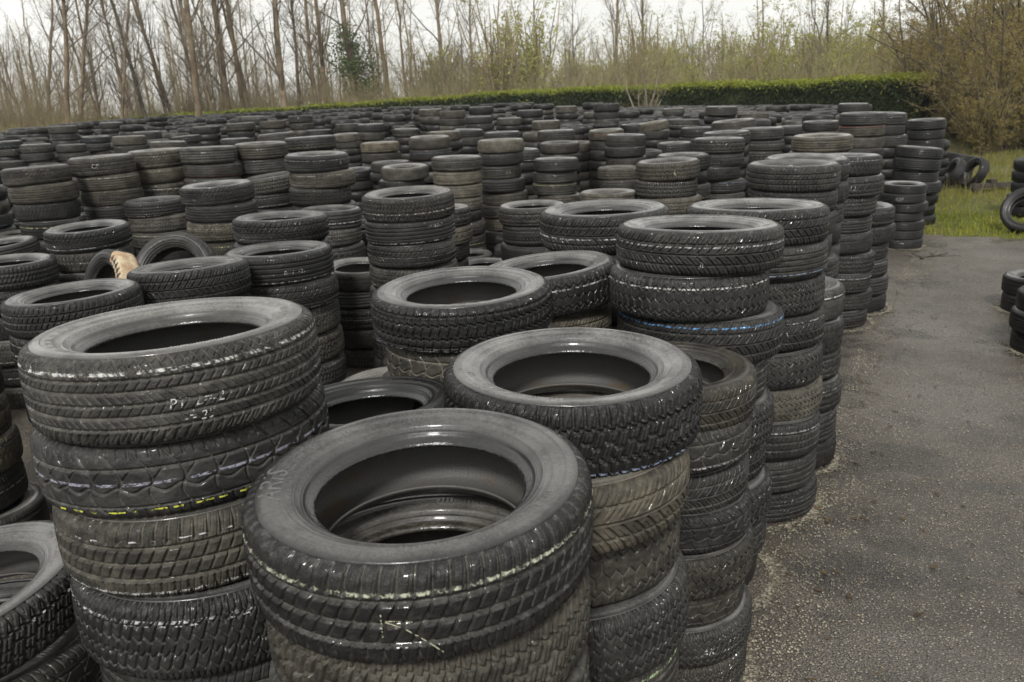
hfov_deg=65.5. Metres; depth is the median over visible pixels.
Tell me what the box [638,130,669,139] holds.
tyre
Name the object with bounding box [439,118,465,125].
tyre
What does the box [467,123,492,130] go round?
tyre
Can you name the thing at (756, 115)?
tyre
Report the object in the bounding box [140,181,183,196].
tyre
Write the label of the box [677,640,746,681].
tyre
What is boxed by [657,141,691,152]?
tyre
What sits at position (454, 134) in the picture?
tyre
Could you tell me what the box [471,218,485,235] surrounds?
tyre
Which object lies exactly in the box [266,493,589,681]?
tyre
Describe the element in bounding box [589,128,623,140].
tyre
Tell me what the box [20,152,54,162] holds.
tyre
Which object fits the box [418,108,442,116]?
tyre
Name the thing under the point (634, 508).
tyre
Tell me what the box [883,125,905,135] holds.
tyre
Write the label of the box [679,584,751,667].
tyre
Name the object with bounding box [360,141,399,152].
tyre
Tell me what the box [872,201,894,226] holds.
tyre
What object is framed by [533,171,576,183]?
tyre
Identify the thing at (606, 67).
shrub
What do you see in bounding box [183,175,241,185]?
tyre
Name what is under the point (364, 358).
tyre
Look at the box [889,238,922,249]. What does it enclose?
tyre
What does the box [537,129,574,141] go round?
tyre
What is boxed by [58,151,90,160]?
tyre
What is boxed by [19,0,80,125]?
tree
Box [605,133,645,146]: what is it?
tyre
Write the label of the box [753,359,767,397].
tyre
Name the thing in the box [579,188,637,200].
tyre
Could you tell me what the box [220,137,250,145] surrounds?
tyre
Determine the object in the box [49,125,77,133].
tyre
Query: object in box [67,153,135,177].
tyre
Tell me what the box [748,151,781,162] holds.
tyre
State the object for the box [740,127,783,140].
tyre
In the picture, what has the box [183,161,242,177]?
tyre
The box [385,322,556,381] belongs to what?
tyre
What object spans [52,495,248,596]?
tyre
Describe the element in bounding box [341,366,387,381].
tyre
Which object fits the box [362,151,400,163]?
tyre
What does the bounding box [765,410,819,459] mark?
tyre
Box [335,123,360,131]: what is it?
tyre
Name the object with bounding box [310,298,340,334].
tyre
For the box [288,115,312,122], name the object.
tyre
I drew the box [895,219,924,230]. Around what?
tyre
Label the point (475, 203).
tyre
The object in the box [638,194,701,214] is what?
tyre
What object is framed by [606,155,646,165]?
tyre
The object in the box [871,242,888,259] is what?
tyre
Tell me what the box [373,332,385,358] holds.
tyre
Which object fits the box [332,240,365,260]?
tyre
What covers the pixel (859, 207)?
tyre
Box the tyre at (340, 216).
[301,204,361,230]
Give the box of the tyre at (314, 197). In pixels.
[289,186,351,205]
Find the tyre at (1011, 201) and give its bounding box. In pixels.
[1000,188,1023,233]
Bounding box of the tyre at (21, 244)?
[0,235,41,254]
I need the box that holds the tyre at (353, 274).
[334,257,371,291]
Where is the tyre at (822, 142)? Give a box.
[791,133,853,152]
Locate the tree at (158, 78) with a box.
[116,0,186,114]
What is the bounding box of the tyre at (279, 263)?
[224,240,333,286]
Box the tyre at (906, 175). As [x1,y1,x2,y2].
[891,169,938,182]
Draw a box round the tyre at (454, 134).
[428,130,460,140]
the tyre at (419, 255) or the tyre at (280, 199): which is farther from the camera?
the tyre at (280, 199)
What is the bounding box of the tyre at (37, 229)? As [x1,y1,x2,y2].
[19,214,86,239]
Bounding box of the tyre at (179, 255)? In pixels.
[136,248,193,261]
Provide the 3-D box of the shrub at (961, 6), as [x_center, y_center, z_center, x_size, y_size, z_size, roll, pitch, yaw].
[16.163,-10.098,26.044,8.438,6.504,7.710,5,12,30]
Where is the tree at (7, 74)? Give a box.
[0,10,38,123]
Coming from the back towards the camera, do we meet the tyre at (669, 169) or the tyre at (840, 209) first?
the tyre at (669, 169)
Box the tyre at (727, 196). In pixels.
[707,191,744,199]
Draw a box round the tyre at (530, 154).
[522,147,539,161]
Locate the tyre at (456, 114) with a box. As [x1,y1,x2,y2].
[439,110,465,118]
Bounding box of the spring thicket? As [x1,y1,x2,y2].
[393,0,919,94]
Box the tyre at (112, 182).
[76,171,140,191]
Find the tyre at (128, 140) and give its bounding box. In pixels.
[111,135,146,145]
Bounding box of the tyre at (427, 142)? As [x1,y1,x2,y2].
[409,135,450,149]
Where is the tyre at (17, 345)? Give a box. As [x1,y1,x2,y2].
[9,335,31,363]
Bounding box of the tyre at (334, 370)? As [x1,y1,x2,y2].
[320,351,346,384]
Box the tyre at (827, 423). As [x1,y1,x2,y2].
[818,407,836,442]
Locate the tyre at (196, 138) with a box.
[170,134,201,143]
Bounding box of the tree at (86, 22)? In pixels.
[49,0,134,120]
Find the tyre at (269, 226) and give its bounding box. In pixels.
[232,210,328,244]
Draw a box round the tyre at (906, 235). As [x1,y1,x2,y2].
[894,230,923,239]
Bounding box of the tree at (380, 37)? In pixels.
[330,0,400,96]
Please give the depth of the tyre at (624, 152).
11.20 m
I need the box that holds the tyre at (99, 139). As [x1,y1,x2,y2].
[81,135,110,143]
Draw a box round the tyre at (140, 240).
[132,229,186,248]
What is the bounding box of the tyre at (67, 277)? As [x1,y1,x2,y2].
[58,272,115,283]
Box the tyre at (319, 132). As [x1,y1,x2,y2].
[305,129,332,135]
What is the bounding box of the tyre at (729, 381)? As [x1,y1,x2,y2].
[587,341,756,432]
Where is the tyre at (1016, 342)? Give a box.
[1009,329,1023,353]
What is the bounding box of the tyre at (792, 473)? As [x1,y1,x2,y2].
[765,448,816,492]
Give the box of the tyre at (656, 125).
[638,119,668,130]
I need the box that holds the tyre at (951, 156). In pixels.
[947,152,975,161]
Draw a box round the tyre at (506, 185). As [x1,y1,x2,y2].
[481,176,524,192]
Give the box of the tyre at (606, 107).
[593,103,619,111]
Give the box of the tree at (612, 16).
[587,0,635,80]
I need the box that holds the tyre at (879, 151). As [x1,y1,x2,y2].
[849,147,883,157]
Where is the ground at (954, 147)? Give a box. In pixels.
[923,132,1023,238]
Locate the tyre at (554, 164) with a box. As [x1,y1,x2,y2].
[534,157,578,172]
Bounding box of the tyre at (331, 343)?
[318,324,344,362]
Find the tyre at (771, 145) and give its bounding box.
[748,139,784,150]
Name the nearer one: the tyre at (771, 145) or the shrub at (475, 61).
the tyre at (771, 145)
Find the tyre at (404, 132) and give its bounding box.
[393,128,419,136]
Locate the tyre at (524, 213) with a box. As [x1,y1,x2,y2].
[498,200,563,226]
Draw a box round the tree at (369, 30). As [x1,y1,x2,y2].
[350,0,390,95]
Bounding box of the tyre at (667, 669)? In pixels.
[625,645,678,681]
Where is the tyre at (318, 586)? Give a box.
[242,408,593,664]
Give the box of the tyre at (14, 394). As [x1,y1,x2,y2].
[3,386,24,408]
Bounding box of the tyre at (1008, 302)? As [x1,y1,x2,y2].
[1000,291,1015,311]
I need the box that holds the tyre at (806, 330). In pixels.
[778,305,824,352]
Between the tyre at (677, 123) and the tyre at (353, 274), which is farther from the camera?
the tyre at (677, 123)
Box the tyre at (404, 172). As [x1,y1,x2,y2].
[381,163,428,181]
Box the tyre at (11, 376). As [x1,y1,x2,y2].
[1,366,20,386]
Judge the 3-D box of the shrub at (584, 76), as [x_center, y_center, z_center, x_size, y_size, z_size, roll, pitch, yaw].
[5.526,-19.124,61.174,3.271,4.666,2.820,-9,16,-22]
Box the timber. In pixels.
[969,179,1011,192]
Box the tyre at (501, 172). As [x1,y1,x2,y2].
[481,164,521,179]
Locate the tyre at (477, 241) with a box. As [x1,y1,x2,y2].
[469,232,485,247]
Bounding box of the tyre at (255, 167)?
[238,157,286,174]
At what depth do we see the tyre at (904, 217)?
9.27 m
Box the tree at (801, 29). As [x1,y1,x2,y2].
[792,0,833,77]
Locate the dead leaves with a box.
[785,245,1023,680]
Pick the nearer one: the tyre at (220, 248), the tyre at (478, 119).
the tyre at (220, 248)
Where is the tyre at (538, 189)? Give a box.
[532,182,576,195]
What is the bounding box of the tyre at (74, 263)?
[50,242,134,272]
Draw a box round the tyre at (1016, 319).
[1009,305,1023,333]
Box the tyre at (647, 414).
[443,327,702,477]
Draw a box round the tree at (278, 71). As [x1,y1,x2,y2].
[208,0,312,106]
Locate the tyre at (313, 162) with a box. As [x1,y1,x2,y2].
[284,151,348,172]
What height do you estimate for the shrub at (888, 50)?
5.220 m
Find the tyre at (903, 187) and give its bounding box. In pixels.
[883,181,926,193]
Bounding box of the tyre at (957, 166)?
[944,157,966,187]
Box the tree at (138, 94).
[72,0,157,118]
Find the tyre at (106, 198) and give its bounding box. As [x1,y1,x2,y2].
[80,186,144,206]
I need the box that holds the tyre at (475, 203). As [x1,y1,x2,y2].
[454,196,482,210]
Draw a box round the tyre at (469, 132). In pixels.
[454,128,483,137]
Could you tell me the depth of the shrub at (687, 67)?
53.29 m
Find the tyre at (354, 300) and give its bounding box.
[338,291,370,308]
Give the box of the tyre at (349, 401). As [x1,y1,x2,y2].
[324,376,443,429]
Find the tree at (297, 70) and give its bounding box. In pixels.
[260,0,322,106]
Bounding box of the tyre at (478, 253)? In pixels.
[468,248,492,258]
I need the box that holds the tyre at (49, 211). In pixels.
[13,199,80,221]
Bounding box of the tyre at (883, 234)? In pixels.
[871,222,895,244]
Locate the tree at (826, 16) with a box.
[788,0,872,73]
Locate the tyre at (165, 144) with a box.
[149,140,187,148]
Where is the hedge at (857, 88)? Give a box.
[14,70,945,133]
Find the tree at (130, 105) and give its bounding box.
[83,0,145,114]
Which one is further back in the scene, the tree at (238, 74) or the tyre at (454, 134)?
the tree at (238, 74)
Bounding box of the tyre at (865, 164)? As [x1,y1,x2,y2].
[828,153,882,176]
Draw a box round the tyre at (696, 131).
[680,126,711,136]
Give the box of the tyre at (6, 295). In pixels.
[0,279,58,316]
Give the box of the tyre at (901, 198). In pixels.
[880,192,925,203]
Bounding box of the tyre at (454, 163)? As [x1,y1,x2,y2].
[431,155,482,171]
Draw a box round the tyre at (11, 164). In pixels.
[0,160,25,169]
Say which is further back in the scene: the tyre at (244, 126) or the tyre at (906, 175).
the tyre at (244, 126)
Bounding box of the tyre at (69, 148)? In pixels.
[56,144,87,152]
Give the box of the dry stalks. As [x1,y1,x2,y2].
[0,111,174,130]
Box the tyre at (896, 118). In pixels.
[885,112,907,124]
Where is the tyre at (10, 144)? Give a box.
[0,140,22,149]
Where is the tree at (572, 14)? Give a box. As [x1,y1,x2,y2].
[545,0,598,75]
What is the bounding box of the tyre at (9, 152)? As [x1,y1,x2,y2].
[0,149,21,156]
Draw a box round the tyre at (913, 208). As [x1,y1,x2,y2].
[890,200,927,212]
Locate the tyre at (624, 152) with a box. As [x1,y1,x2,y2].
[604,145,645,157]
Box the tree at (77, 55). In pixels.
[34,0,100,118]
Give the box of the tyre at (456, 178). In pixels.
[433,169,481,185]
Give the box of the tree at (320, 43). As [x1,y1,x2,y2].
[280,0,354,103]
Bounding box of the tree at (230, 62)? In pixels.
[208,0,285,106]
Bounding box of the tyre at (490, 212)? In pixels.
[482,204,498,218]
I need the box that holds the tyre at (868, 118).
[839,111,886,125]
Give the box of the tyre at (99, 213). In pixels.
[84,205,127,221]
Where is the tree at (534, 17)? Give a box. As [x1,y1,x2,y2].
[506,0,566,81]
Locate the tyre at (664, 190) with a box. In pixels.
[635,178,697,198]
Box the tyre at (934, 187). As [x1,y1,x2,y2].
[924,180,941,193]
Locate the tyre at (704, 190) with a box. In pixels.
[697,182,710,198]
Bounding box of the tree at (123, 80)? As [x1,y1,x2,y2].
[85,0,173,118]
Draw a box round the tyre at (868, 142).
[852,136,884,148]
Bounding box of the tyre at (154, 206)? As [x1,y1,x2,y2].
[123,195,184,217]
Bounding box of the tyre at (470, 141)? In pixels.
[460,137,483,145]
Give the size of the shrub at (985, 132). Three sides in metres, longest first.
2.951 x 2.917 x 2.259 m
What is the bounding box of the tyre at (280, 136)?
[257,131,295,140]
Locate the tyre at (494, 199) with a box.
[482,189,527,205]
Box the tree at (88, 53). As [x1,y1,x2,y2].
[56,0,114,117]
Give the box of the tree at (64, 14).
[13,0,135,123]
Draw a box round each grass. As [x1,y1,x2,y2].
[935,146,1023,209]
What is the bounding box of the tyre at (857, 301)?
[843,286,871,310]
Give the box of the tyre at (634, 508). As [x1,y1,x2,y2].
[433,392,689,555]
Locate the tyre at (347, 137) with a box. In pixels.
[333,132,359,142]
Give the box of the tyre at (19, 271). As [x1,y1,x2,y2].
[0,253,59,291]
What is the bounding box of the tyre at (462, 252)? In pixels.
[455,243,469,260]
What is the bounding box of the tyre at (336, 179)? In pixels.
[289,167,355,188]
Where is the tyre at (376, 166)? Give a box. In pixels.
[371,160,410,172]
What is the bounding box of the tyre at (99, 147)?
[87,143,111,151]
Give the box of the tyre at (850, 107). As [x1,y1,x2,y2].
[837,103,869,112]
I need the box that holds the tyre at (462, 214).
[453,203,470,226]
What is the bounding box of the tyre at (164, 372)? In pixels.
[17,296,320,446]
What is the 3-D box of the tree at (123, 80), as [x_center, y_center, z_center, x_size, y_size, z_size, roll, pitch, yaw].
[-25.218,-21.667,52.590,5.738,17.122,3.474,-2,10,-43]
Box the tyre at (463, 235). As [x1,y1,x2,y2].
[452,223,472,245]
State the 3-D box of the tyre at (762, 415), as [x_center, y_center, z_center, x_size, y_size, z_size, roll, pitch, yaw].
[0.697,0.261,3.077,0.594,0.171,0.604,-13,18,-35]
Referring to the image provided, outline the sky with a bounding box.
[0,0,1023,120]
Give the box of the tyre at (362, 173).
[351,166,371,180]
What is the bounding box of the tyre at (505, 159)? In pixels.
[478,152,522,165]
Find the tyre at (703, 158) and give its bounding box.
[657,152,709,170]
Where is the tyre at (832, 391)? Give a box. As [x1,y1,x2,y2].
[818,372,841,412]
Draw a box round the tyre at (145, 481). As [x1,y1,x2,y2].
[30,380,328,517]
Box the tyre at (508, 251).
[501,241,545,260]
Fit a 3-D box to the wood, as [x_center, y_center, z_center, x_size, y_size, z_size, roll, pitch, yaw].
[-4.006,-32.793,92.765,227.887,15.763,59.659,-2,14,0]
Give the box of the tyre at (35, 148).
[19,143,53,153]
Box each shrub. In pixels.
[171,87,201,111]
[217,75,250,109]
[285,79,306,105]
[332,80,359,100]
[368,66,408,98]
[399,49,440,96]
[410,38,456,95]
[427,35,480,94]
[457,27,498,90]
[544,56,572,88]
[569,60,603,86]
[594,48,645,85]
[652,47,681,84]
[670,34,717,81]
[675,39,706,82]
[686,32,741,82]
[719,30,754,80]
[739,29,817,80]
[791,27,838,75]
[801,19,882,76]
[811,27,854,85]
[846,0,990,116]
[858,0,1022,74]
[864,0,1023,110]
[869,21,925,75]
[872,16,917,83]
[873,0,1023,138]
[874,0,1023,69]
[878,0,1023,136]
[899,0,1023,143]
[901,27,1023,155]
[907,0,1023,36]
[920,0,1023,141]
[921,0,1023,150]
[958,0,1023,55]
[966,1,1023,64]
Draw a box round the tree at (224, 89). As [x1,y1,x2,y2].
[172,0,282,110]
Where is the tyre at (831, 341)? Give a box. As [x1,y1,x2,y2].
[820,315,843,354]
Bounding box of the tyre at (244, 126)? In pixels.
[226,122,255,130]
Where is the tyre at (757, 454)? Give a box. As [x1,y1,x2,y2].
[748,441,765,480]
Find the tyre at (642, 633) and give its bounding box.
[587,548,688,681]
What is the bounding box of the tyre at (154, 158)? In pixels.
[127,147,182,169]
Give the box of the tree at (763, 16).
[741,0,782,53]
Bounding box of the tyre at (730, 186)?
[707,177,745,193]
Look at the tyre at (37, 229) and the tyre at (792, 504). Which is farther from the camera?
the tyre at (37, 229)
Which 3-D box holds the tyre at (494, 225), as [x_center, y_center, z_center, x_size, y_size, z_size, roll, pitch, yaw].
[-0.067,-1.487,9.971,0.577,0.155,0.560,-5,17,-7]
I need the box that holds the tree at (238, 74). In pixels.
[194,0,245,108]
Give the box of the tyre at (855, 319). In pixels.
[841,308,866,328]
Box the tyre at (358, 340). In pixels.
[343,329,373,349]
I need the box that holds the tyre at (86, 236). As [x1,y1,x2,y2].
[43,219,132,253]
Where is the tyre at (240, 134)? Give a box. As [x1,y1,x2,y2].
[227,130,254,137]
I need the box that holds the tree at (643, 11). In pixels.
[619,0,673,63]
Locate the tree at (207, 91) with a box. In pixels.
[153,0,220,110]
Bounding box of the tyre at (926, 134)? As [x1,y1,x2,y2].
[907,129,945,139]
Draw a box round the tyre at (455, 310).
[370,266,552,353]
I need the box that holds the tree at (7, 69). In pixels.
[0,47,15,94]
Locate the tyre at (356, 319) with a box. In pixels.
[340,308,372,330]
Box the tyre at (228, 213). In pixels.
[185,199,257,223]
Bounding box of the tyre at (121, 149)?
[114,144,147,153]
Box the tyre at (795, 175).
[746,159,840,192]
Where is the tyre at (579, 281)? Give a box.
[490,250,615,318]
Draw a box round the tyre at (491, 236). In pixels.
[485,230,501,243]
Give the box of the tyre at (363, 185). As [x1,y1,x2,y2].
[351,180,373,190]
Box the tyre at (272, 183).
[246,171,290,194]
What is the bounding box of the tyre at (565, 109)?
[555,106,576,112]
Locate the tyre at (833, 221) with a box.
[828,209,836,234]
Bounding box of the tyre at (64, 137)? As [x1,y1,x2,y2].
[51,133,78,140]
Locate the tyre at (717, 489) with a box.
[681,451,748,514]
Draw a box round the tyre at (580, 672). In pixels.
[269,643,589,681]
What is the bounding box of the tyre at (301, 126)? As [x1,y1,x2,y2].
[290,122,313,129]
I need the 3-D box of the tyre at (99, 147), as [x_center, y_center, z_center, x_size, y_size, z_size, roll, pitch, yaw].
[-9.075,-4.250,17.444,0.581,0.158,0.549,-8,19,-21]
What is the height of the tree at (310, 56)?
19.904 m
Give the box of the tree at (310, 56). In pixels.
[278,0,361,103]
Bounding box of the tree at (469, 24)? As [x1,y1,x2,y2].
[445,0,487,85]
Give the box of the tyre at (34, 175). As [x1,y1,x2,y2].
[0,164,72,186]
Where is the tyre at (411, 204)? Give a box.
[362,185,454,222]
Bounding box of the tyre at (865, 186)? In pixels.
[847,173,884,197]
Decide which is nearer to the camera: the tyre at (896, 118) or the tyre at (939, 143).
the tyre at (896, 118)
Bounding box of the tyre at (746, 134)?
[702,130,750,143]
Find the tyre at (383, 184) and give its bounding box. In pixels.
[379,179,424,188]
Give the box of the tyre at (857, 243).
[837,229,872,254]
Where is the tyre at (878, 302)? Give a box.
[867,292,885,312]
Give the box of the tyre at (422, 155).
[410,147,451,160]
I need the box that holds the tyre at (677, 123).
[668,119,698,128]
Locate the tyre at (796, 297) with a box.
[768,271,824,317]
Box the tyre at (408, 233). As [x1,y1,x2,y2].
[365,214,454,245]
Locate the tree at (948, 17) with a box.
[926,0,957,31]
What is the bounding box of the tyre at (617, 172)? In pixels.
[597,165,636,180]
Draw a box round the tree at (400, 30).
[379,0,422,93]
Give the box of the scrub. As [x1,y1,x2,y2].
[89,0,963,116]
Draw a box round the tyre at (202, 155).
[179,145,237,164]
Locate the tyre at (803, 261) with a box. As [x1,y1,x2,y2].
[769,238,828,281]
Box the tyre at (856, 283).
[835,271,870,293]
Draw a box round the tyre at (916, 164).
[892,156,941,171]
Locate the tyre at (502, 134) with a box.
[484,131,520,138]
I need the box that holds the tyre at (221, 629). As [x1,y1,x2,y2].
[71,577,270,679]
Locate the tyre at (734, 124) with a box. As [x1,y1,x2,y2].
[711,118,755,130]
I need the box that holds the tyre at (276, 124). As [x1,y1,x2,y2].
[259,120,285,128]
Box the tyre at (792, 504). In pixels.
[766,472,816,522]
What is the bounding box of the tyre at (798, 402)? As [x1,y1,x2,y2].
[770,375,822,421]
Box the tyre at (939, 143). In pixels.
[907,138,944,147]
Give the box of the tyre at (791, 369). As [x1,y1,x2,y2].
[766,342,822,389]
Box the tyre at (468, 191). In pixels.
[434,182,482,198]
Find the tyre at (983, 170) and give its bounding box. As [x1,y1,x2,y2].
[958,156,989,187]
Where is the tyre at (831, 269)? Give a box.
[823,251,839,278]
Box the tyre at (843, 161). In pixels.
[765,153,849,181]
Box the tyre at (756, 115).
[737,113,768,118]
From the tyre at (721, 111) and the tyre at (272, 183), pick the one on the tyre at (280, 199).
the tyre at (272, 183)
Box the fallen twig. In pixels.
[912,250,946,258]
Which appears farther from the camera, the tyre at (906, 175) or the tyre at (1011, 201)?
the tyre at (906, 175)
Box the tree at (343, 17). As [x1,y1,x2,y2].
[258,0,399,101]
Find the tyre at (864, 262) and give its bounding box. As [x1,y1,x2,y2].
[838,249,874,273]
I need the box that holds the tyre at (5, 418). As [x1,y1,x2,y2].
[0,392,11,435]
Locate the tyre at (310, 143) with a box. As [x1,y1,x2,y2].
[283,135,335,151]
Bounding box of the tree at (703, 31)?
[667,0,734,78]
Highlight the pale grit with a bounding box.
[741,224,1023,681]
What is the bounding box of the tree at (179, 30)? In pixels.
[144,0,217,110]
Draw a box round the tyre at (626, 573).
[588,514,680,606]
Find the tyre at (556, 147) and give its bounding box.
[539,140,579,154]
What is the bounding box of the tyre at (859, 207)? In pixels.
[844,196,876,216]
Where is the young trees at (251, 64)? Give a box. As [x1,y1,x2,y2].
[0,0,463,124]
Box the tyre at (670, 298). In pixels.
[609,262,769,322]
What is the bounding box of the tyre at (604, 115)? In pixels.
[593,112,618,119]
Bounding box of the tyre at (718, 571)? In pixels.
[683,521,753,599]
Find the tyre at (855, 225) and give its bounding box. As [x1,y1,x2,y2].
[841,214,872,233]
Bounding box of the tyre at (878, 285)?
[870,274,887,296]
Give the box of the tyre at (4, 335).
[0,317,8,340]
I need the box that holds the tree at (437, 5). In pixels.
[386,0,475,93]
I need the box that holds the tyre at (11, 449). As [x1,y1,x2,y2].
[0,421,22,472]
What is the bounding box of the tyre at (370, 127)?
[357,123,384,132]
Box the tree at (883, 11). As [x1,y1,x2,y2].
[872,0,896,54]
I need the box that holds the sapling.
[614,57,667,107]
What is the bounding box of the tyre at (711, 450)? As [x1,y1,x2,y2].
[689,415,751,474]
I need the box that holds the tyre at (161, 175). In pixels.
[135,165,186,184]
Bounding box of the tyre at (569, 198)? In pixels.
[537,192,579,202]
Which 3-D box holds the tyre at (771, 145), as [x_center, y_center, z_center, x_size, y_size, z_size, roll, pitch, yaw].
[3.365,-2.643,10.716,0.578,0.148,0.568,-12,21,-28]
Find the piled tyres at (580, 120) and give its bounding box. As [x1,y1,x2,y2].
[0,102,1023,681]
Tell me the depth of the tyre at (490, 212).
9.72 m
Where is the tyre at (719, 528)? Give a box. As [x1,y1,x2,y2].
[679,485,750,553]
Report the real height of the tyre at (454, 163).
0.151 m
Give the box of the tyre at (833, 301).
[822,276,844,320]
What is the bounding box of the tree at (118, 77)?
[77,0,146,117]
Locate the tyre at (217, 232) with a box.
[187,221,234,241]
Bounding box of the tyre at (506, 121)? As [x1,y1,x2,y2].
[497,117,521,125]
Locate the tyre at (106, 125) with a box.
[99,122,123,128]
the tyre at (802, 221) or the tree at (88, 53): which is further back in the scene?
the tree at (88, 53)
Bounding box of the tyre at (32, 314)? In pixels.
[0,278,144,338]
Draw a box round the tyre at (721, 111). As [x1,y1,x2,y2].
[705,106,737,115]
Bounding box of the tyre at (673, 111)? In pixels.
[662,107,684,115]
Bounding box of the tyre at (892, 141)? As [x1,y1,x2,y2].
[883,134,907,147]
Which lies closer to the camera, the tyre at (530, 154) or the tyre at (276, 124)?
the tyre at (530, 154)
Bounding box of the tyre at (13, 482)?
[0,458,27,509]
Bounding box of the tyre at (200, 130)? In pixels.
[191,126,219,134]
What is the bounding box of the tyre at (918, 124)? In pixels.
[906,118,946,130]
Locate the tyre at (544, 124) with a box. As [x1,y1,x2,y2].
[531,120,559,129]
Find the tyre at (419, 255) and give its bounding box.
[367,237,455,268]
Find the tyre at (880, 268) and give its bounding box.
[870,256,887,277]
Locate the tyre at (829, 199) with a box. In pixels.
[748,188,837,210]
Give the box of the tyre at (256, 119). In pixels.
[241,116,267,124]
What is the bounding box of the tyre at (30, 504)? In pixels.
[0,483,49,525]
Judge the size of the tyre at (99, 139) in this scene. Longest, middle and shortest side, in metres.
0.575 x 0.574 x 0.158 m
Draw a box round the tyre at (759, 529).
[753,516,766,557]
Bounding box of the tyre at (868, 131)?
[838,124,884,136]
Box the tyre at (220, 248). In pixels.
[205,241,235,255]
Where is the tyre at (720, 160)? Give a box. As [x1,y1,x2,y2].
[709,152,743,166]
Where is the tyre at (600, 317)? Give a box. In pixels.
[552,302,611,328]
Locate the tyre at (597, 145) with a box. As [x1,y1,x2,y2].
[589,140,605,149]
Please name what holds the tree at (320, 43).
on the ground at (954, 147)
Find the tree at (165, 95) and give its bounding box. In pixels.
[109,0,179,113]
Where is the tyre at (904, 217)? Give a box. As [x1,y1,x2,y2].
[894,212,922,221]
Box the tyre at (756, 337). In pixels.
[617,300,783,363]
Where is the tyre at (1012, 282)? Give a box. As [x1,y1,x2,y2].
[1001,269,1023,295]
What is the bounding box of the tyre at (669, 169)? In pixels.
[636,157,699,181]
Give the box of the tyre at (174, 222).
[128,212,187,233]
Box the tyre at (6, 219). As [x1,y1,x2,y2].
[0,212,13,227]
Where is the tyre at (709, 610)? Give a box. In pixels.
[687,579,744,627]
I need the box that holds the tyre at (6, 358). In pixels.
[0,340,17,366]
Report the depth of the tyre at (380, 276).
5.03 m
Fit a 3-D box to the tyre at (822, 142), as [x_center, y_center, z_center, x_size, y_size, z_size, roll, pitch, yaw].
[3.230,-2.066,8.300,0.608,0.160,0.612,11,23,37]
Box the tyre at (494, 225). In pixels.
[484,218,502,231]
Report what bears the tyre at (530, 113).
on the piled tyres at (580, 120)
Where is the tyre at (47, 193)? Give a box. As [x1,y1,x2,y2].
[7,179,79,204]
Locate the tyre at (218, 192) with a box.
[179,179,254,206]
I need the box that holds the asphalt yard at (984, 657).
[0,191,1023,681]
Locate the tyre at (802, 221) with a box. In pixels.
[685,198,829,245]
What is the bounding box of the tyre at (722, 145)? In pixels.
[693,136,744,153]
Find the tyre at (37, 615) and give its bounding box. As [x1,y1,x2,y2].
[0,520,75,677]
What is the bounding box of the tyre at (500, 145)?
[477,138,523,153]
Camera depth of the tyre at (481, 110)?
18.82 m
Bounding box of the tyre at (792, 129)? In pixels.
[776,125,802,134]
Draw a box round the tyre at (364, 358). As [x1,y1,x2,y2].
[343,349,374,367]
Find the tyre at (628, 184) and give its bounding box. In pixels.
[600,179,635,189]
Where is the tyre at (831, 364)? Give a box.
[820,346,840,379]
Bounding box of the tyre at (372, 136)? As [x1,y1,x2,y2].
[358,132,384,140]
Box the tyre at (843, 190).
[837,180,849,202]
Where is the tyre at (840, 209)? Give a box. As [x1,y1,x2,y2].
[835,201,845,222]
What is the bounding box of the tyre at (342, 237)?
[326,226,361,247]
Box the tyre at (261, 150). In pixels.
[234,141,287,159]
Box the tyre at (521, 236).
[502,225,542,245]
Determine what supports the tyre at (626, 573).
on the tyre at (642, 633)
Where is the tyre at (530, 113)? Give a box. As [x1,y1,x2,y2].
[517,109,542,117]
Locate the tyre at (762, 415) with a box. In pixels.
[749,387,773,449]
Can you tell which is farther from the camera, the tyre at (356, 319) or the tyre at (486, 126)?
the tyre at (486, 126)
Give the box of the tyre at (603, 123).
[594,119,619,127]
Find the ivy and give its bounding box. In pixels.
[314,19,398,101]
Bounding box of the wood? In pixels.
[0,0,1001,120]
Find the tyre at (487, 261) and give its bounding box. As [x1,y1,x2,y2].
[468,257,502,265]
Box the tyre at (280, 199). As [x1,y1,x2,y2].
[253,191,292,208]
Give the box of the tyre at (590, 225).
[540,199,669,254]
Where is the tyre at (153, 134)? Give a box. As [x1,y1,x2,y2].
[132,131,162,138]
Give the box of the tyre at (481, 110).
[469,106,493,114]
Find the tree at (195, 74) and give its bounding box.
[153,0,245,115]
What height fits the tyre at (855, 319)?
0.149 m
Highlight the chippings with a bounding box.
[743,254,1023,681]
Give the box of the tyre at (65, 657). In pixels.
[0,577,100,681]
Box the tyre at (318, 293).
[248,271,338,309]
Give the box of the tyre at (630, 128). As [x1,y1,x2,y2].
[621,123,639,132]
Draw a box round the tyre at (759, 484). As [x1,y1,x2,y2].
[747,463,771,525]
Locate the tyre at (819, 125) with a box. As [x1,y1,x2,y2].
[802,120,839,131]
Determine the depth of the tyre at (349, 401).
2.50 m
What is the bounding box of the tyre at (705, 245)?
[616,214,784,275]
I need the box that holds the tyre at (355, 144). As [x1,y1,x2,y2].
[335,141,361,148]
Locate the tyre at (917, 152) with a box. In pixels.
[894,145,943,158]
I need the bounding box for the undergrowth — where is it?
[0,51,405,131]
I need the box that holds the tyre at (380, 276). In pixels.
[369,258,457,287]
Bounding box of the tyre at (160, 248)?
[136,232,215,265]
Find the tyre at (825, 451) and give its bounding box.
[815,430,835,468]
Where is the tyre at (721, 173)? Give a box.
[707,165,739,180]
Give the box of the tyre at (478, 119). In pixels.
[466,116,492,123]
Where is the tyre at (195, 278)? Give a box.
[127,256,251,304]
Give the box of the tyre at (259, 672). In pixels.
[100,658,271,681]
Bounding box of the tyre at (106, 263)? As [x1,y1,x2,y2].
[83,249,139,279]

